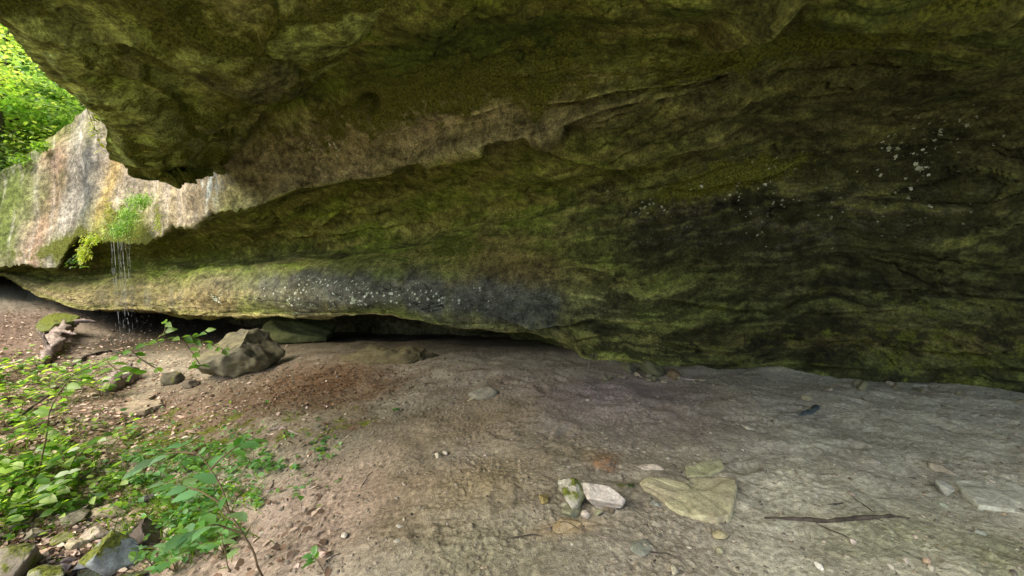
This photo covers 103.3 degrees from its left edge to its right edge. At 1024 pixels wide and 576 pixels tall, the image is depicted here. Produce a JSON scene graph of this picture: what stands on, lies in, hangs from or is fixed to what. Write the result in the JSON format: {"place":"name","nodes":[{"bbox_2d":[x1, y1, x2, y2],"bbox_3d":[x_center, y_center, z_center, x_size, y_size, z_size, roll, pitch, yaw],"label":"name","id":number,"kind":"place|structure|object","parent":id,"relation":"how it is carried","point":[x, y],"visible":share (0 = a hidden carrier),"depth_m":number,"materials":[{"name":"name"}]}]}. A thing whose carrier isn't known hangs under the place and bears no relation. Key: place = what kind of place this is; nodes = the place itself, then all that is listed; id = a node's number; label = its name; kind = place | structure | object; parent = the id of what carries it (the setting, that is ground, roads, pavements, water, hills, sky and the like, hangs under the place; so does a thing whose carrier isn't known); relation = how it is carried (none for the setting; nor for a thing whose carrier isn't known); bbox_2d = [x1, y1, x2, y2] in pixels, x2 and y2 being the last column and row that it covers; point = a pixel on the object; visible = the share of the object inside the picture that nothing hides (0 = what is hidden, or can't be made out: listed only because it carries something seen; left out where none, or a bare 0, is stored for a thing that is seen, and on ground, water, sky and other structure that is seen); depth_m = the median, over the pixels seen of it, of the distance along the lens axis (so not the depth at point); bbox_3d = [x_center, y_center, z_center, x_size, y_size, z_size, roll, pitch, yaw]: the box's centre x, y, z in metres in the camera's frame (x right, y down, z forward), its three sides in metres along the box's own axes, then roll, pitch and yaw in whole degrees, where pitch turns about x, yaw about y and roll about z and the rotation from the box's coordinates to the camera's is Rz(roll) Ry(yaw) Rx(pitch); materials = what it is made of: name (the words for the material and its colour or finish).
{"place":"outdoors","nodes":[
{"label":"outdoors","id":0,"kind":"place"},
{"bbox_2d":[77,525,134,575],"bbox_3d":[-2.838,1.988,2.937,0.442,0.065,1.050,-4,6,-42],"label":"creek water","id":1,"kind":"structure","parent":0,"point":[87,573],"depth_m":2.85,"materials":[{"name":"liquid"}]},
{"bbox_2d":[0,0,390,188],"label":"roof rock","id":2,"kind":"object","parent":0,"point":[177,94],"visible":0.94,"depth_m":4.32,"materials":[{"name":"stone"}]},
{"bbox_2d":[87,109,108,153],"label":"hanging twig","id":3,"kind":"object","parent":2,"relation":"hanging from","point":[98,139],"visible":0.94,"depth_m":4.96,"materials":[{"name":"plant"}]},
{"bbox_2d":[0,278,1023,575],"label":"ground","id":4,"kind":"structure","parent":0,"point":[534,368],"depth_m":3.18,"materials":[{"name":"soil"}]},
{"bbox_2d":[0,473,16,490],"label":"bank herb","id":5,"kind":"object","parent":4,"relation":"on","point":[3,483],"visible":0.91,"depth_m":3.48,"materials":[{"name":"green plant"}]},
{"bbox_2d":[0,407,21,425],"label":"bank herb","id":6,"kind":"object","parent":4,"relation":"on","point":[7,415],"visible":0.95,"depth_m":4.62,"materials":[{"name":"green plant"}]},
{"bbox_2d":[0,133,26,170],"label":"broadleaf tree","id":7,"kind":"object","parent":4,"relation":"on","point":[7,151],"visible":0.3,"depth_m":11.46,"materials":[{"name":"green plant"}]},
{"bbox_2d":[0,378,28,399],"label":"bank herb","id":8,"kind":"object","parent":4,"relation":"on","point":[2,387],"visible":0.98,"depth_m":5.28,"materials":[{"name":"green plant"}]},
{"bbox_2d":[0,359,28,383],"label":"bank herb","id":9,"kind":"object","parent":4,"relation":"on","point":[7,374],"visible":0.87,"depth_m":5.72,"materials":[{"name":"green plant"}]},
{"bbox_2d":[0,499,30,530],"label":"bank herb","id":10,"kind":"object","parent":4,"relation":"on","point":[15,518],"visible":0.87,"depth_m":3.17,"materials":[{"name":"green plant"}]},
{"bbox_2d":[0,428,31,452],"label":"bank herb","id":11,"kind":"object","parent":4,"relation":"on","point":[18,431],"visible":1,"depth_m":4.08,"materials":[{"name":"green plant"}]},
{"bbox_2d":[0,356,37,372],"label":"bank herb","id":12,"kind":"object","parent":4,"relation":"on","point":[15,366],"visible":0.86,"depth_m":6.13,"materials":[{"name":"green plant"}]},
{"bbox_2d":[0,543,43,575],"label":"creek stone","id":13,"kind":"object","parent":4,"relation":"on","point":[22,559],"visible":0.98,"depth_m":2.80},
{"bbox_2d":[0,390,43,412],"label":"bank herb","id":14,"kind":"object","parent":4,"relation":"on","point":[18,402],"visible":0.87,"depth_m":4.91,"materials":[{"name":"green plant"}]},
{"bbox_2d":[0,25,59,165],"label":"woods","id":15,"kind":"object","parent":4,"relation":"on","point":[24,68],"visible":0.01,"depth_m":16.13,"materials":[{"name":"green plant"}]},
{"bbox_2d":[8,405,53,430],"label":"bank herb","id":16,"kind":"object","parent":4,"relation":"on","point":[23,419],"visible":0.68,"depth_m":4.53,"materials":[{"name":"green plant"}]},
{"bbox_2d":[0,447,63,478],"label":"bank herb","id":17,"kind":"object","parent":4,"relation":"on","point":[7,467],"visible":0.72,"depth_m":3.68,"materials":[{"name":"green plant"}]},
{"bbox_2d":[21,529,47,541],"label":"creek stone","id":18,"kind":"object","parent":4,"relation":"on","point":[33,533],"visible":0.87,"depth_m":3.14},
{"bbox_2d":[0,470,70,519],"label":"bank herb","id":19,"kind":"object","parent":4,"relation":"on","point":[44,498],"visible":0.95,"depth_m":3.32,"materials":[{"name":"green plant"}]},
{"bbox_2d":[0,24,73,166],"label":"broadleaf tree","id":20,"kind":"object","parent":4,"relation":"on","point":[6,38],"visible":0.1,"depth_m":13.74,"materials":[{"name":"green plant"}]},
{"bbox_2d":[25,355,50,366],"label":"bank herb","id":21,"kind":"object","parent":4,"relation":"on","point":[33,360],"visible":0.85,"depth_m":6.44,"materials":[{"name":"green plant"}]},
{"bbox_2d":[0,23,75,137],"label":"broadleaf tree","id":22,"kind":"object","parent":4,"relation":"on","point":[47,104],"visible":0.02,"depth_m":14.78,"materials":[{"name":"green plant"}]},
{"bbox_2d":[20,364,56,383],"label":"bank herb","id":23,"kind":"object","parent":4,"relation":"on","point":[39,367],"visible":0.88,"depth_m":5.88,"materials":[{"name":"green plant"}]},
{"bbox_2d":[8,371,76,423],"bbox_3d":[-6.367,1.415,5.637,0.046,0.103,2.478,-3,5,-33],"label":"fallen stick","id":24,"kind":"object","parent":4,"relation":"on","point":[31,407],"visible":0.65,"depth_m":5.09,"materials":[{"name":"brown wood"}]},
{"bbox_2d":[0,36,85,168],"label":"broadleaf tree","id":25,"kind":"object","parent":4,"relation":"on","point":[20,148],"visible":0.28,"depth_m":11.89,"materials":[{"name":"green plant"}]},
{"bbox_2d":[0,43,86,136],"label":"broadleaf tree","id":26,"kind":"object","parent":4,"relation":"on","point":[54,93],"visible":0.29,"depth_m":11.88,"materials":[{"name":"green plant"}]},
{"bbox_2d":[27,564,64,575],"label":"creek stone","id":27,"kind":"object","parent":4,"relation":"on","point":[48,570],"visible":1,"depth_m":2.76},
{"bbox_2d":[13,468,80,502],"bbox_3d":[-3.994,1.754,3.487,0.354,0.244,0.392,-2,5,-21],"label":"bank herb","id":28,"kind":"object","parent":4,"relation":"on","point":[60,490],"visible":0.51,"depth_m":3.48,"materials":[{"name":"green plant"}]},
{"bbox_2d":[27,373,71,388],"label":"bank herb","id":29,"kind":"object","parent":4,"relation":"on","point":[52,381],"visible":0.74,"depth_m":5.67,"materials":[{"name":"green plant"}]},
{"bbox_2d":[36,313,79,331],"bbox_3d":[-10.360,0.764,9.240,0.738,0.369,0.630,1,5,17],"label":"boulder","id":30,"kind":"object","parent":4,"relation":"on","point":[48,323],"visible":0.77,"depth_m":9.15,"materials":[{"name":"stone"}]},
{"bbox_2d":[42,385,74,401],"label":"bank herb","id":31,"kind":"object","parent":4,"relation":"on","point":[50,392],"visible":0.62,"depth_m":5.28,"materials":[{"name":"green plant"}]},
{"bbox_2d":[48,532,75,545],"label":"creek stone","id":32,"kind":"object","parent":4,"relation":"on","point":[60,537],"visible":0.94,"depth_m":3.14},
{"bbox_2d":[36,319,96,366],"bbox_3d":[-8.789,0.897,7.880,0.623,0.562,3.913,-4,6,-40],"label":"dead root","id":33,"kind":"object","parent":4,"relation":"on","point":[55,338],"visible":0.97,"depth_m":7.46,"materials":[{"name":"brown wood"}]},
{"bbox_2d":[27,437,105,469],"bbox_3d":[-4.272,1.629,3.912,0.446,0.307,0.493,2,5,25],"label":"bank herb","id":34,"kind":"object","parent":4,"relation":"on","point":[68,463],"visible":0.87,"depth_m":3.87,"materials":[{"name":"green plant"}]},
{"bbox_2d":[50,359,91,379],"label":"bank herb","id":35,"kind":"object","parent":4,"relation":"on","point":[62,369],"visible":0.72,"depth_m":6.13,"materials":[{"name":"green plant"}]},
{"bbox_2d":[59,508,89,526],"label":"creek stone","id":36,"kind":"object","parent":4,"relation":"on","point":[75,516],"visible":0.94,"depth_m":3.35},
{"bbox_2d":[64,539,90,550],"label":"creek stone","id":37,"kind":"object","parent":4,"relation":"on","point":[70,544],"visible":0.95,"depth_m":3.08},
{"bbox_2d":[71,563,86,572],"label":"creek stone","id":38,"kind":"object","parent":4,"relation":"on","point":[77,567],"visible":0.23,"depth_m":2.88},
{"bbox_2d":[79,526,108,540],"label":"creek stone","id":39,"kind":"object","parent":4,"relation":"on","point":[99,531],"visible":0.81,"depth_m":3.20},
{"bbox_2d":[77,371,128,396],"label":"bank herb","id":40,"kind":"object","parent":4,"relation":"on","point":[86,377],"visible":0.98,"depth_m":5.62,"materials":[{"name":"green plant"}]},
{"bbox_2d":[84,503,128,519],"bbox_3d":[-3.491,1.936,3.504,0.356,0.095,0.202,0,5,0],"label":"creek stone","id":41,"kind":"object","parent":4,"relation":"on","point":[119,510],"visible":0.59,"depth_m":3.45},
{"bbox_2d":[78,528,139,575],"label":"creek stone","id":42,"kind":"object","parent":4,"relation":"on","point":[108,553],"visible":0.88,"depth_m":2.77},
{"bbox_2d":[70,350,150,367],"bbox_3d":[-7.165,1.289,7.422,1.039,0.197,1.520,-3,6,-37],"label":"fallen stick","id":43,"kind":"object","parent":4,"relation":"on","point":[93,354],"visible":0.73,"depth_m":7.55,"materials":[{"name":"brown wood"}]},
{"bbox_2d":[92,362,138,393],"bbox_3d":[-6.156,1.421,6.300,0.477,0.388,1.254,-1,5,-18],"label":"boulder","id":44,"kind":"object","parent":4,"relation":"on","point":[121,383],"visible":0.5,"depth_m":6.10,"materials":[{"name":"grey stone"}]},
{"bbox_2d":[33,319,229,475],"bbox_3d":[-3.636,1.047,3.939,1.511,1.416,0.518,-3,6,-36],"label":"leafy branch","id":45,"kind":"object","parent":4,"relation":"on","point":[50,434],"visible":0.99,"depth_m":3.91,"materials":[{"name":"green plant"}]},
{"bbox_2d":[119,570,150,575],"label":"creek stone","id":46,"kind":"object","parent":4,"relation":"on","point":[140,573],"visible":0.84,"depth_m":2.68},
{"bbox_2d":[0,398,273,574],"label":"grass","id":47,"kind":"structure","parent":4,"relation":"on","point":[153,501],"depth_m":3.47,"materials":[{"name":"green plant"}]},
{"bbox_2d":[113,399,162,414],"bbox_3d":[-4.937,1.619,5.381,0.483,0.162,0.419,0,5,0],"label":"stone slab","id":48,"kind":"object","parent":4,"relation":"on","point":[139,408],"depth_m":5.34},
{"bbox_2d":[121,441,156,462],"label":"bank herb","id":49,"kind":"object","parent":4,"relation":"on","point":[140,458],"visible":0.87,"depth_m":4.04,"materials":[{"name":"green plant"}]},
{"bbox_2d":[116,455,168,484],"bbox_3d":[-3.450,1.738,3.796,0.332,0.207,0.360,1,5,18],"label":"bank herb","id":50,"kind":"object","parent":4,"relation":"on","point":[160,469],"visible":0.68,"depth_m":3.79,"materials":[{"name":"green plant"}]},
{"bbox_2d":[125,503,159,522],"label":"creek stone","id":51,"kind":"object","parent":4,"relation":"on","point":[136,510],"visible":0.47,"depth_m":3.40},
{"bbox_2d":[131,394,155,399],"bbox_3d":[-5.144,1.557,5.641,0.304,0.116,0.186,1,5,15],"label":"stone slab","id":52,"kind":"object","parent":4,"relation":"on","point":[142,396],"depth_m":5.62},
{"bbox_2d":[128,517,162,549],"bbox_3d":[-2.747,1.857,3.020,0.304,0.185,0.226,0,5,0],"label":"creek stone","id":53,"kind":"object","parent":4,"relation":"on","point":[140,531],"visible":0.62,"depth_m":3.02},
{"bbox_2d":[130,536,174,565],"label":"bank herb","id":54,"kind":"object","parent":4,"relation":"on","point":[151,556],"visible":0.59,"depth_m":2.74,"materials":[{"name":"green plant"}]},
{"bbox_2d":[0,299,332,575],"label":"dead leaves","id":55,"kind":"object","parent":4,"relation":"on","point":[57,554],"visible":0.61,"depth_m":3.91,"materials":[{"name":"brown plant"}]},
{"bbox_2d":[0,339,341,562],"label":"ground cover","id":56,"kind":"object","parent":4,"relation":"on","point":[59,506],"visible":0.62,"depth_m":3.63,"materials":[{"name":"green plant"}]},
{"bbox_2d":[143,466,198,496],"bbox_3d":[-2.956,1.734,3.538,0.326,0.204,0.354,1,5,11],"label":"bank herb","id":57,"kind":"object","parent":4,"relation":"on","point":[163,493],"visible":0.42,"depth_m":3.56,"materials":[{"name":"green plant"}]},
{"bbox_2d":[144,543,200,574],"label":"bank herb","id":58,"kind":"object","parent":4,"relation":"on","point":[175,556],"visible":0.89,"depth_m":2.66,"materials":[{"name":"green plant"}]},
{"bbox_2d":[160,372,184,385],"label":"stone","id":59,"kind":"object","parent":4,"relation":"on","point":[170,378],"visible":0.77,"depth_m":6.17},
{"bbox_2d":[158,504,194,526],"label":"bank herb","id":60,"kind":"object","parent":4,"relation":"on","point":[164,519],"visible":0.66,"depth_m":3.12,"materials":[{"name":"green plant"}]},
{"bbox_2d":[165,447,208,469],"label":"bank herb","id":61,"kind":"object","parent":4,"relation":"on","point":[185,462],"visible":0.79,"depth_m":3.88,"materials":[{"name":"green plant"}]},
{"bbox_2d":[175,436,204,451],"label":"bank herb","id":62,"kind":"object","parent":4,"relation":"on","point":[185,448],"visible":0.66,"depth_m":4.15,"materials":[{"name":"green plant"}]},
{"bbox_2d":[180,380,200,388],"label":"stone","id":63,"kind":"object","parent":4,"relation":"on","point":[188,384],"visible":0.91,"depth_m":5.95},
{"bbox_2d":[162,517,221,551],"bbox_3d":[-2.199,1.745,2.806,0.299,0.187,0.325,3,5,32],"label":"bank herb","id":64,"kind":"object","parent":4,"relation":"on","point":[202,539],"visible":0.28,"depth_m":2.77,"materials":[{"name":"green plant"}]},
{"bbox_2d":[122,437,267,575],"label":"sapling","id":65,"kind":"object","parent":4,"relation":"on","point":[204,523],"visible":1,"depth_m":2.23,"materials":[{"name":"green plant"}]},
{"bbox_2d":[176,479,218,502],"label":"bank herb","id":66,"kind":"object","parent":4,"relation":"on","point":[203,488],"visible":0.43,"depth_m":3.30,"materials":[{"name":"green plant"}]},
{"bbox_2d":[189,499,220,519],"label":"bank herb","id":67,"kind":"object","parent":4,"relation":"on","point":[204,512],"visible":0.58,"depth_m":3.10,"materials":[{"name":"green plant"}]},
{"bbox_2d":[196,519,246,554],"bbox_3d":[-1.922,1.685,2.706,0.284,0.177,0.309,-1,5,-8],"label":"bank herb","id":68,"kind":"object","parent":4,"relation":"on","point":[208,547],"visible":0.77,"depth_m":2.70,"materials":[{"name":"green plant"}]},
{"bbox_2d":[205,453,245,473],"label":"bank herb","id":69,"kind":"object","parent":4,"relation":"on","point":[226,470],"visible":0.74,"depth_m":3.58,"materials":[{"name":"green plant"}]},
{"bbox_2d":[219,528,238,572],"bbox_3d":[-1.651,1.549,2.373,0.189,0.368,0.094,4,6,44],"label":"sapling","id":70,"kind":"object","parent":4,"relation":"on","point":[231,553],"visible":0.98,"depth_m":2.32,"materials":[{"name":"green plant"}]},
{"bbox_2d":[214,433,249,452],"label":"bank herb","id":71,"kind":"object","parent":4,"relation":"on","point":[231,437],"visible":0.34,"depth_m":3.95,"materials":[{"name":"green plant"}]},
{"bbox_2d":[188,328,284,377],"bbox_3d":[-4.359,1.084,6.432,1.212,0.789,1.005,0,5,0],"label":"boulder","id":72,"kind":"object","parent":4,"relation":"on","point":[255,350],"visible":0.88,"depth_m":6.21,"materials":[{"name":"stone"}]},
{"bbox_2d":[236,444,270,468],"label":"bank herb","id":73,"kind":"object","parent":4,"relation":"on","point":[253,462],"visible":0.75,"depth_m":3.54,"materials":[{"name":"green plant"}]},
{"bbox_2d":[255,457,285,474],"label":"bank herb","id":74,"kind":"object","parent":4,"relation":"on","point":[278,465],"visible":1,"depth_m":3.47,"materials":[{"name":"green plant"}]},
{"bbox_2d":[292,485,304,513],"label":"seedling","id":75,"kind":"object","parent":4,"relation":"on","point":[300,498],"visible":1,"depth_m":2.82,"materials":[{"name":"green plant"}]},
{"bbox_2d":[262,317,337,343],"bbox_3d":[-5.115,1.035,9.757,1.629,0.684,1.313,0,5,0],"label":"boulder","id":76,"kind":"object","parent":4,"relation":"on","point":[282,330],"visible":0.84,"depth_m":9.43,"materials":[{"name":"stone"}]},
{"bbox_2d":[101,355,503,440],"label":"rusty leaf litter","id":77,"kind":"object","parent":4,"relation":"on","point":[342,387],"visible":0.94,"depth_m":5.26,"materials":[{"name":"plant"}]},
{"bbox_2d":[301,545,324,573],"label":"seedling","id":78,"kind":"object","parent":4,"relation":"on","point":[314,554],"visible":1,"depth_m":2.13,"materials":[{"name":"green plant"}]},
{"bbox_2d":[339,345,439,364],"bbox_3d":[-1.962,1.060,6.407,1.359,0.384,1.038,3,6,36],"label":"rock ledge","id":79,"kind":"object","parent":4,"relation":"on","point":[376,354],"visible":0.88,"depth_m":6.15,"materials":[{"name":"stone"}]},
{"bbox_2d":[468,386,497,399],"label":"stone","id":80,"kind":"object","parent":4,"relation":"on","point":[486,392],"visible":0.91,"depth_m":4.36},
{"bbox_2d":[0,0,1023,392],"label":"rock overhang","id":81,"kind":"object","parent":4,"relation":"on","point":[832,188],"visible":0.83,"depth_m":5.26,"materials":[{"name":"stone"}]},
{"bbox_2d":[6,138,53,167],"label":"moss tuft","id":82,"kind":"object","parent":81,"relation":"attached to","point":[38,147],"visible":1,"depth_m":10.45,"materials":[{"name":"green plant"}]},
{"bbox_2d":[74,232,104,266],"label":"hanging moss","id":83,"kind":"object","parent":81,"relation":"hanging from","point":[84,250],"visible":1,"depth_m":9.31,"materials":[{"name":"green plant"}]},
{"bbox_2d":[99,190,115,229],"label":"hanging moss","id":84,"kind":"object","parent":81,"relation":"hanging from","point":[109,209],"visible":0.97,"depth_m":9.25,"materials":[{"name":"yellow plant"}]},
{"bbox_2d":[99,187,157,242],"bbox_3d":[-8.494,-1.607,8.957,1.509,1.253,0.397,1,5,10],"label":"hanging moss","id":85,"kind":"object","parent":81,"relation":"hanging from","point":[120,230],"visible":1,"depth_m":8.91,"materials":[{"name":"green plant"}]},
{"bbox_2d":[151,205,166,237],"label":"hanging moss","id":86,"kind":"object","parent":81,"relation":"hanging from","point":[157,224],"visible":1,"depth_m":8.73,"materials":[{"name":"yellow plant"}]},
{"bbox_2d":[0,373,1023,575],"bbox_3d":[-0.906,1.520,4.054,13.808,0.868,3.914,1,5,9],"label":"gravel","id":87,"kind":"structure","parent":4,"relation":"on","point":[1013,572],"depth_m":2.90,"materials":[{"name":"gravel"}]},
{"bbox_2d":[539,494,548,503],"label":"stone","id":88,"kind":"object","parent":4,"relation":"on","point":[544,498],"visible":1,"depth_m":2.43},
{"bbox_2d":[552,518,581,532],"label":"stone","id":89,"kind":"object","parent":4,"relation":"on","point":[560,527],"visible":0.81,"depth_m":2.23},
{"bbox_2d":[558,478,584,507],"bbox_3d":[0.367,1.227,2.414,0.186,0.184,0.166,0,5,0],"label":"stone","id":90,"kind":"object","parent":4,"relation":"on","point":[571,489],"visible":0.88,"depth_m":2.37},
{"bbox_2d":[562,504,580,517],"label":"stone","id":91,"kind":"object","parent":4,"relation":"on","point":[568,510],"visible":0.8,"depth_m":2.32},
{"bbox_2d":[581,483,625,508],"bbox_3d":[0.530,1.234,2.390,0.249,0.153,0.180,0,5,0],"label":"stone","id":92,"kind":"object","parent":4,"relation":"on","point":[599,496],"visible":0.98,"depth_m":2.35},
{"bbox_2d":[593,458,615,471],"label":"stone","id":93,"kind":"object","parent":4,"relation":"on","point":[605,464],"visible":0.88,"depth_m":2.86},
{"bbox_2d":[621,362,635,373],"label":"stone","id":94,"kind":"object","parent":4,"relation":"on","point":[627,367],"visible":0.94,"depth_m":5.23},
{"bbox_2d":[630,539,653,556],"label":"stone","id":95,"kind":"object","parent":4,"relation":"on","point":[637,547],"visible":1,"depth_m":2.05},
{"bbox_2d":[637,464,663,469],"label":"stone","id":96,"kind":"object","parent":4,"relation":"on","point":[649,466],"visible":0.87,"depth_m":2.80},
{"bbox_2d":[640,359,664,376],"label":"stone","id":97,"kind":"object","parent":4,"relation":"on","point":[651,368],"visible":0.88,"depth_m":5.10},
{"bbox_2d":[666,369,680,379],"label":"stone","id":98,"kind":"object","parent":4,"relation":"on","point":[674,374],"visible":0.92,"depth_m":4.99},
{"bbox_2d":[671,564,678,575],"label":"stone","id":99,"kind":"object","parent":4,"relation":"on","point":[674,570],"visible":1,"depth_m":1.90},
{"bbox_2d":[640,477,736,524],"bbox_3d":[1.151,1.317,2.478,0.645,0.135,0.427,0,5,0],"label":"stone slab","id":100,"kind":"object","parent":4,"relation":"on","point":[712,501],"depth_m":2.47,"materials":[{"name":"stone"}]},
{"bbox_2d":[685,460,723,477],"bbox_3d":[1.333,1.280,2.801,0.388,0.094,0.132,-2,5,-24],"label":"stone slab","id":101,"kind":"object","parent":4,"relation":"on","point":[709,468],"depth_m":2.79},
{"bbox_2d":[712,530,728,539],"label":"stone","id":102,"kind":"object","parent":4,"relation":"on","point":[719,534],"visible":1,"depth_m":2.15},
{"bbox_2d":[798,404,819,415],"bbox_3d":[2.799,1.142,3.787,0.389,0.062,0.073,-3,5,-33],"label":"bark curl","id":103,"kind":"object","parent":4,"relation":"on","point":[814,408],"visible":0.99,"depth_m":3.75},
{"bbox_2d":[764,514,909,522],"bbox_3d":[1.825,1.291,2.259,0.770,0.066,0.068,0,5,4],"label":"fallen stick","id":104,"kind":"object","parent":4,"relation":"on","point":[843,519],"visible":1,"depth_m":2.25,"materials":[{"name":"brown wood"}]},
{"bbox_2d":[857,380,869,391],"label":"stone","id":105,"kind":"object","parent":4,"relation":"on","point":[862,385],"visible":0.94,"depth_m":4.35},
{"bbox_2d":[928,462,956,474],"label":"stone","id":106,"kind":"object","parent":4,"relation":"on","point":[937,467],"visible":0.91,"depth_m":2.73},
{"bbox_2d":[933,479,954,495],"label":"stone","id":107,"kind":"object","parent":4,"relation":"on","point":[944,488],"visible":1,"depth_m":2.50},
{"bbox_2d":[954,480,1023,514],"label":"stone slab","id":108,"kind":"object","parent":4,"relation":"on","point":[984,496],"depth_m":2.43,"materials":[{"name":"stone"}]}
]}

